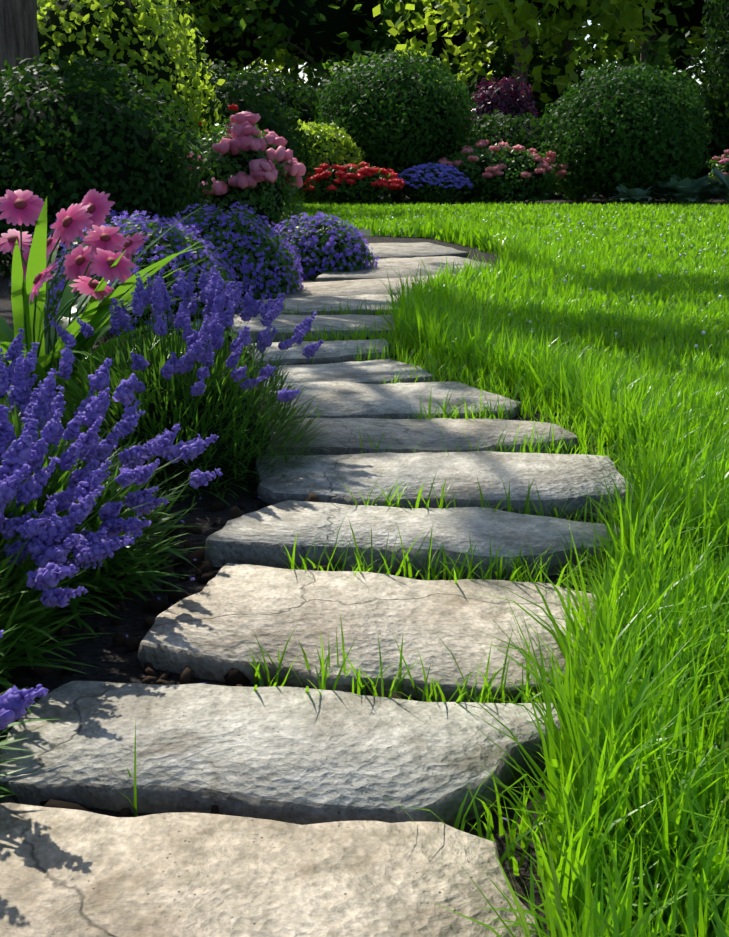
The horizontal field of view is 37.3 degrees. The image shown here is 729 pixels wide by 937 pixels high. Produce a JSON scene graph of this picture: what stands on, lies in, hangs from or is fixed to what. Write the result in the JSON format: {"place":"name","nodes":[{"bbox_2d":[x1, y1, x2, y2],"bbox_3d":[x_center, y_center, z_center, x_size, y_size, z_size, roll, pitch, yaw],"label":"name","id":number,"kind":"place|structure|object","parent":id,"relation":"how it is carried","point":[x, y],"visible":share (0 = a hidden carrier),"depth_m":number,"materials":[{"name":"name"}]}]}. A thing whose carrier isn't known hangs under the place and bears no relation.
{"place":"outdoors","nodes":[
{"label":"outdoors","id":0,"kind":"place"},
{"bbox_2d":[0,188,727,936],"bbox_3d":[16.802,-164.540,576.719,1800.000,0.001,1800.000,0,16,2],"label":"soil ground","id":1,"kind":"structure","parent":0,"point":[106,658],"depth_m":1.95,"materials":[{"name":"black soil"}]},
{"bbox_2d":[0,0,39,258],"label":"overhanging tree","id":2,"kind":"object","parent":1,"relation":"on","point":[18,30],"visible":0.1,"depth_m":8.16,"materials":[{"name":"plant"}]},
{"bbox_2d":[0,624,57,796],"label":"lavender plant","id":3,"kind":"object","parent":1,"relation":"on","point":[14,702],"visible":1,"depth_m":1.27,"materials":[{"name":"purple plant"}]},
{"bbox_2d":[1,328,78,461],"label":"lavender plant","id":4,"kind":"object","parent":1,"relation":"on","point":[11,353],"visible":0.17,"depth_m":2.49,"materials":[{"name":"purple plant"}]},
{"bbox_2d":[0,419,142,732],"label":"lavender plant","id":5,"kind":"object","parent":1,"relation":"on","point":[54,566],"visible":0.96,"depth_m":1.74,"materials":[{"name":"purple plant"}]},
{"bbox_2d":[9,209,160,297],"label":"flowering plant","id":6,"kind":"object","parent":1,"relation":"on","point":[108,220],"visible":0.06,"depth_m":6.58,"materials":[{"name":"purple plant"}]},
{"bbox_2d":[0,52,218,277],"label":"dark shrub","id":7,"kind":"object","parent":1,"relation":"on","point":[62,146],"visible":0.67,"depth_m":7.07,"materials":[{"name":"green plant"}]},
{"bbox_2d":[0,334,222,653],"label":"lavender plant","id":8,"kind":"object","parent":1,"relation":"on","point":[115,500],"visible":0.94,"depth_m":2.04,"materials":[{"name":"purple plant"}]},
{"bbox_2d":[0,189,263,428],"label":"daisy plant","id":9,"kind":"object","parent":1,"relation":"on","point":[32,269],"visible":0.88,"depth_m":3.02,"materials":[{"name":"pink plant"}]},
{"bbox_2d":[37,0,237,219],"bbox_3d":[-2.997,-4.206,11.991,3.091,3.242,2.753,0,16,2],"label":"lime shrub","id":10,"kind":"object","parent":1,"relation":"on","point":[134,34],"visible":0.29,"depth_m":11.21,"materials":[{"name":"green plant"}]},
{"bbox_2d":[44,210,246,335],"bbox_3d":[-1.136,-1.015,5.466,1.099,0.569,1.067,-7,17,-22],"label":"purple flower bush","id":11,"kind":"object","parent":1,"relation":"on","point":[174,240],"visible":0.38,"depth_m":5.27,"materials":[{"name":"purple plant"}]},
{"bbox_2d":[21,265,335,510],"bbox_3d":[-0.515,-0.265,2.874,0.847,0.546,0.884,0,16,2],"label":"lavender plant","id":12,"kind":"object","parent":1,"relation":"on","point":[187,386],"visible":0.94,"depth_m":2.73,"materials":[{"name":"purple plant"}]},
{"bbox_2d":[0,333,401,815],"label":"soil clods","id":13,"kind":"object","parent":1,"relation":"on","point":[235,677],"visible":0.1,"depth_m":1.99,"materials":[{"name":"black soil"}]},
{"bbox_2d":[155,0,305,85],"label":"tree","id":14,"kind":"object","parent":1,"relation":"on","point":[226,51],"visible":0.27,"depth_m":37.98,"materials":[{"name":"green plant"}]},
{"bbox_2d":[166,202,305,302],"bbox_3d":[-0.884,-1.293,6.434,1.060,0.578,1.043,0,16,2],"label":"purple flower bush","id":15,"kind":"object","parent":1,"relation":"on","point":[255,256],"visible":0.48,"depth_m":6.23,"materials":[{"name":"purple plant"}]},
{"bbox_2d":[177,111,306,234],"bbox_3d":[-1.115,-2.442,9.289,1.251,1.190,1.186,0,16,2],"label":"rose bush","id":16,"kind":"object","parent":1,"relation":"on","point":[257,175],"visible":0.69,"depth_m":8.94,"materials":[{"name":"pink plant"}]},
{"bbox_2d":[2,496,506,819],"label":"pebbles","id":17,"kind":"object","parent":1,"relation":"on","point":[200,498],"visible":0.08,"depth_m":2.01,"materials":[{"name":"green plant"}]},
{"bbox_2d":[200,69,321,202],"bbox_3d":[-2.173,-5.070,16.763,2.993,2.157,2.629,0,16,2],"label":"dark shrub","id":18,"kind":"object","parent":1,"relation":"on","point":[278,124],"visible":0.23,"depth_m":16.34,"materials":[{"name":"green plant"}]},
{"bbox_2d":[197,57,334,126],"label":"dark shrub","id":19,"kind":"object","parent":1,"relation":"on","point":[289,94],"visible":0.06,"depth_m":21.73,"materials":[{"name":"green plant"}]},
{"bbox_2d":[0,803,537,936],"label":"flagstone","id":20,"kind":"object","parent":1,"relation":"on","point":[64,872],"visible":0.98,"depth_m":1.18,"materials":[{"name":"beige stone"}]},
{"bbox_2d":[215,41,344,85],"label":"tree","id":21,"kind":"object","parent":1,"relation":"on","point":[272,67],"depth_m":46.26,"materials":[{"name":"green plant"}]},
{"bbox_2d":[0,681,560,826],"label":"flagstone","id":22,"kind":"object","parent":1,"relation":"on","point":[298,755],"visible":0.67,"depth_m":1.44,"materials":[{"name":"grey stone"}]},
{"bbox_2d":[229,314,394,343],"bbox_3d":[-0.205,-0.667,5.153,0.892,0.100,0.670,-3,16,-11],"label":"flagstone","id":23,"kind":"object","parent":1,"relation":"on","point":[283,321],"visible":0.33,"depth_m":5.07,"materials":[{"name":"grey stone"}]},
{"bbox_2d":[301,86,325,112],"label":"shrub","id":24,"kind":"object","parent":1,"relation":"on","point":[312,92],"depth_m":31.30,"materials":[{"name":"green plant"}]},
{"bbox_2d":[246,339,389,369],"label":"flagstone","id":25,"kind":"object","parent":1,"relation":"on","point":[335,351],"visible":0.44,"depth_m":4.39,"materials":[{"name":"grey stone"}]},
{"bbox_2d":[240,294,401,314],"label":"flagstone","id":26,"kind":"object","parent":1,"relation":"on","point":[304,303],"visible":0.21,"depth_m":5.82,"materials":[{"name":"grey stone"}]},
{"bbox_2d":[193,0,451,88],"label":"tree","id":27,"kind":"object","parent":1,"relation":"on","point":[314,34],"visible":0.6,"depth_m":36.21,"materials":[{"name":"green plant"}]},
{"bbox_2d":[283,119,364,203],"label":"lime shrub","id":28,"kind":"object","parent":1,"relation":"on","point":[331,145],"visible":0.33,"depth_m":19.57,"materials":[{"name":"green plant"}]},
{"bbox_2d":[269,211,379,279],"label":"purple flower bush","id":29,"kind":"object","parent":1,"relation":"on","point":[321,242],"visible":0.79,"depth_m":7.53,"materials":[{"name":"purple plant"}]},
{"bbox_2d":[263,359,435,392],"bbox_3d":[-0.093,-0.334,4.004,0.642,0.065,0.520,-5,17,-16],"label":"flagstone","id":30,"kind":"object","parent":1,"relation":"on","point":[364,372],"visible":0.58,"depth_m":3.99,"materials":[{"name":"grey stone"}]},
{"bbox_2d":[303,161,404,204],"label":"red flower plant","id":31,"kind":"object","parent":1,"relation":"on","point":[363,182],"visible":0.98,"depth_m":18.91,"materials":[{"name":"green plant"}]},
{"bbox_2d":[137,563,595,702],"bbox_3d":[0.032,0.279,1.851,0.775,0.061,0.422,3,16,9],"label":"flagstone","id":32,"kind":"object","parent":1,"relation":"on","point":[219,620],"visible":0.65,"depth_m":1.82,"materials":[{"name":"grey stone"}]},
{"bbox_2d":[276,273,481,297],"bbox_3d":[0.219,-1.113,6.715,1.760,0.081,1.061,-6,17,-19],"label":"flagstone","id":33,"kind":"object","parent":1,"relation":"on","point":[344,288],"visible":0.21,"depth_m":6.64,"materials":[{"name":"grey stone"}]},
{"bbox_2d":[121,290,644,929],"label":"grass blades","id":34,"kind":"object","parent":1,"relation":"on","point":[547,406],"visible":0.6,"depth_m":2.13,"materials":[{"name":"green plant"}]},
{"bbox_2d":[266,381,521,425],"bbox_3d":[0.089,-0.208,3.578,0.850,0.085,0.452,-2,16,-7],"label":"flagstone","id":35,"kind":"object","parent":1,"relation":"on","point":[335,399],"visible":0.5,"depth_m":3.54,"materials":[{"name":"grey stone"}]},
{"bbox_2d":[312,42,480,125],"bbox_3d":[0.959,-10.526,32.337,6.235,4.316,3.521,0,16,2],"label":"shrub","id":36,"kind":"object","parent":1,"relation":"on","point":[357,57],"visible":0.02,"depth_m":31.60,"materials":[{"name":"green plant"}]},
{"bbox_2d":[313,48,485,200],"bbox_3d":[0.610,-6.728,21.169,3.548,2.907,3.444,0,16,2],"label":"topiary bush","id":37,"kind":"object","parent":1,"relation":"on","point":[401,117],"visible":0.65,"depth_m":20.20,"materials":[{"name":"green plant"}]},
{"bbox_2d":[316,256,493,281],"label":"flagstone","id":38,"kind":"object","parent":1,"relation":"on","point":[399,264],"visible":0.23,"depth_m":7.76,"materials":[{"name":"grey stone"}]},
{"bbox_2d":[204,500,619,579],"bbox_3d":[0.139,0.154,2.304,0.897,0.084,0.345,2,16,7],"label":"flagstone","id":39,"kind":"object","parent":1,"relation":"on","point":[263,536],"visible":0.62,"depth_m":2.22,"materials":[{"name":"grey stone"}]},
{"bbox_2d":[365,242,468,258],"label":"flagstone","id":40,"kind":"object","parent":1,"relation":"on","point":[401,250],"visible":0.25,"depth_m":9.31,"materials":[{"name":"grey stone"}]},
{"bbox_2d":[265,418,580,455],"bbox_3d":[0.157,-0.080,3.097,0.907,0.067,0.436,0,16,2],"label":"flagstone","id":41,"kind":"object","parent":1,"relation":"on","point":[344,439],"visible":0.67,"depth_m":3.05,"materials":[{"name":"grey stone"}]},
{"bbox_2d":[395,162,473,203],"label":"blue flower plant","id":42,"kind":"object","parent":1,"relation":"on","point":[430,182],"visible":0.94,"depth_m":19.42,"materials":[{"name":"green plant"}]},
{"bbox_2d":[254,451,633,518],"bbox_3d":[0.178,0.041,2.677,0.940,0.088,0.410,0,16,2],"label":"flagstone","id":43,"kind":"object","parent":1,"relation":"on","point":[361,473],"visible":0.75,"depth_m":2.64,"materials":[{"name":"grey stone"}]},
{"bbox_2d":[360,0,538,82],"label":"tree","id":44,"kind":"object","parent":1,"relation":"on","point":[437,45],"visible":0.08,"depth_m":39.02,"materials":[{"name":"green plant"}]},
{"bbox_2d":[171,201,728,936],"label":"lawn turf","id":45,"kind":"structure","parent":1,"relation":"on","point":[364,231],"depth_m":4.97,"materials":[{"name":"green plant"}]},
{"bbox_2d":[321,211,728,593],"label":"small lawn flowers","id":46,"kind":"object","parent":45,"relation":"on","point":[659,275],"visible":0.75,"depth_m":11.21,"materials":[{"name":"plant"}]},
{"bbox_2d":[353,12,581,75],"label":"tree","id":47,"kind":"object","parent":1,"relation":"on","point":[480,56],"depth_m":46.38,"materials":[{"name":"green plant"}]},
{"bbox_2d":[433,140,567,203],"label":"coral flower plant","id":48,"kind":"object","parent":1,"relation":"on","point":[502,171],"visible":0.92,"depth_m":19.67,"materials":[{"name":"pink plant"}]},
{"bbox_2d":[463,75,539,130],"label":"purple shrub","id":49,"kind":"object","parent":1,"relation":"on","point":[505,99],"visible":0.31,"depth_m":24.13,"materials":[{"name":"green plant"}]},
{"bbox_2d":[457,109,570,196],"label":"dark shrub","id":50,"kind":"object","parent":1,"relation":"on","point":[512,132],"visible":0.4,"depth_m":22.55,"materials":[{"name":"green plant"}]},
{"bbox_2d":[372,0,672,107],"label":"tree","id":51,"kind":"object","parent":1,"relation":"on","point":[524,15],"visible":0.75,"depth_m":30.32,"materials":[{"name":"green plant"}]},
{"bbox_2d":[462,41,594,119],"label":"shrub","id":52,"kind":"object","parent":1,"relation":"on","point":[504,67],"visible":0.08,"depth_m":31.95,"materials":[{"name":"green plant"}]},
{"bbox_2d":[438,0,720,83],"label":"tree","id":53,"kind":"object","parent":1,"relation":"on","point":[567,46],"visible":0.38,"depth_m":32.29,"materials":[{"name":"green plant"}]},
{"bbox_2d":[546,75,623,122],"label":"shrub","id":54,"kind":"object","parent":1,"relation":"on","point":[565,103],"visible":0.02,"depth_m":31.71,"materials":[{"name":"green plant"}]},
{"bbox_2d":[537,61,711,203],"bbox_3d":[4.921,-6.358,20.490,3.274,2.580,3.340,0,16,2],"label":"topiary bush","id":55,"kind":"object","parent":1,"relation":"on","point":[634,129],"visible":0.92,"depth_m":19.57,"materials":[{"name":"green plant"}]},
{"bbox_2d":[537,20,719,94],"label":"tree","id":56,"kind":"object","parent":1,"relation":"on","point":[675,36],"visible":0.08,"depth_m":44.54,"materials":[{"name":"green plant"}]},
{"bbox_2d":[607,184,653,204],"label":"hosta plant","id":57,"kind":"object","parent":1,"relation":"on","point":[634,196],"visible":0.85,"depth_m":19.10,"materials":[{"name":"green plant"}]},
{"bbox_2d":[553,0,721,86],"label":"tree","id":58,"kind":"object","parent":1,"relation":"on","point":[694,13],"visible":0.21,"depth_m":36.62,"materials":[{"name":"green plant"}]},
{"bbox_2d":[648,174,716,204],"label":"hosta plant","id":59,"kind":"object","parent":1,"relation":"on","point":[681,191],"visible":0.88,"depth_m":19.21,"materials":[{"name":"green plant"}]},
{"bbox_2d":[656,73,728,195],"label":"dark shrub","id":60,"kind":"object","parent":1,"relation":"on","point":[715,147],"visible":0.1,"depth_m":23.13,"materials":[{"name":"green plant"}]},
{"bbox_2d":[664,175,728,203],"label":"hosta plant","id":61,"kind":"object","parent":1,"relation":"on","point":[703,197],"visible":0.38,"depth_m":20.02,"materials":[{"name":"green plant"}]},
{"bbox_2d":[684,1,722,87],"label":"tree","id":62,"kind":"object","parent":1,"relation":"on","point":[699,42],"visible":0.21,"depth_m":36.72,"materials":[{"name":"green plant"}]},
{"bbox_2d":[700,0,728,154],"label":"tree","id":63,"kind":"object","parent":1,"relation":"on","point":[719,35],"visible":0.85,"depth_m":22.61,"materials":[{"name":"green plant"}]},
{"bbox_2d":[706,165,728,203],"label":"hosta plant","id":64,"kind":"object","parent":1,"relation":"on","point":[722,177],"visible":0.88,"depth_m":19.73,"materials":[{"name":"green plant"}]},
{"bbox_2d":[707,149,728,200],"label":"flowering bush","id":65,"kind":"object","parent":1,"relation":"on","point":[724,162],"visible":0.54,"depth_m":20.94,"materials":[{"name":"green plant"}]},
{"bbox_2d":[211,20,718,86],"label":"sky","id":66,"kind":"structure","parent":0,"point":[301,74],"materials":[{"name":"white"}]}
]}

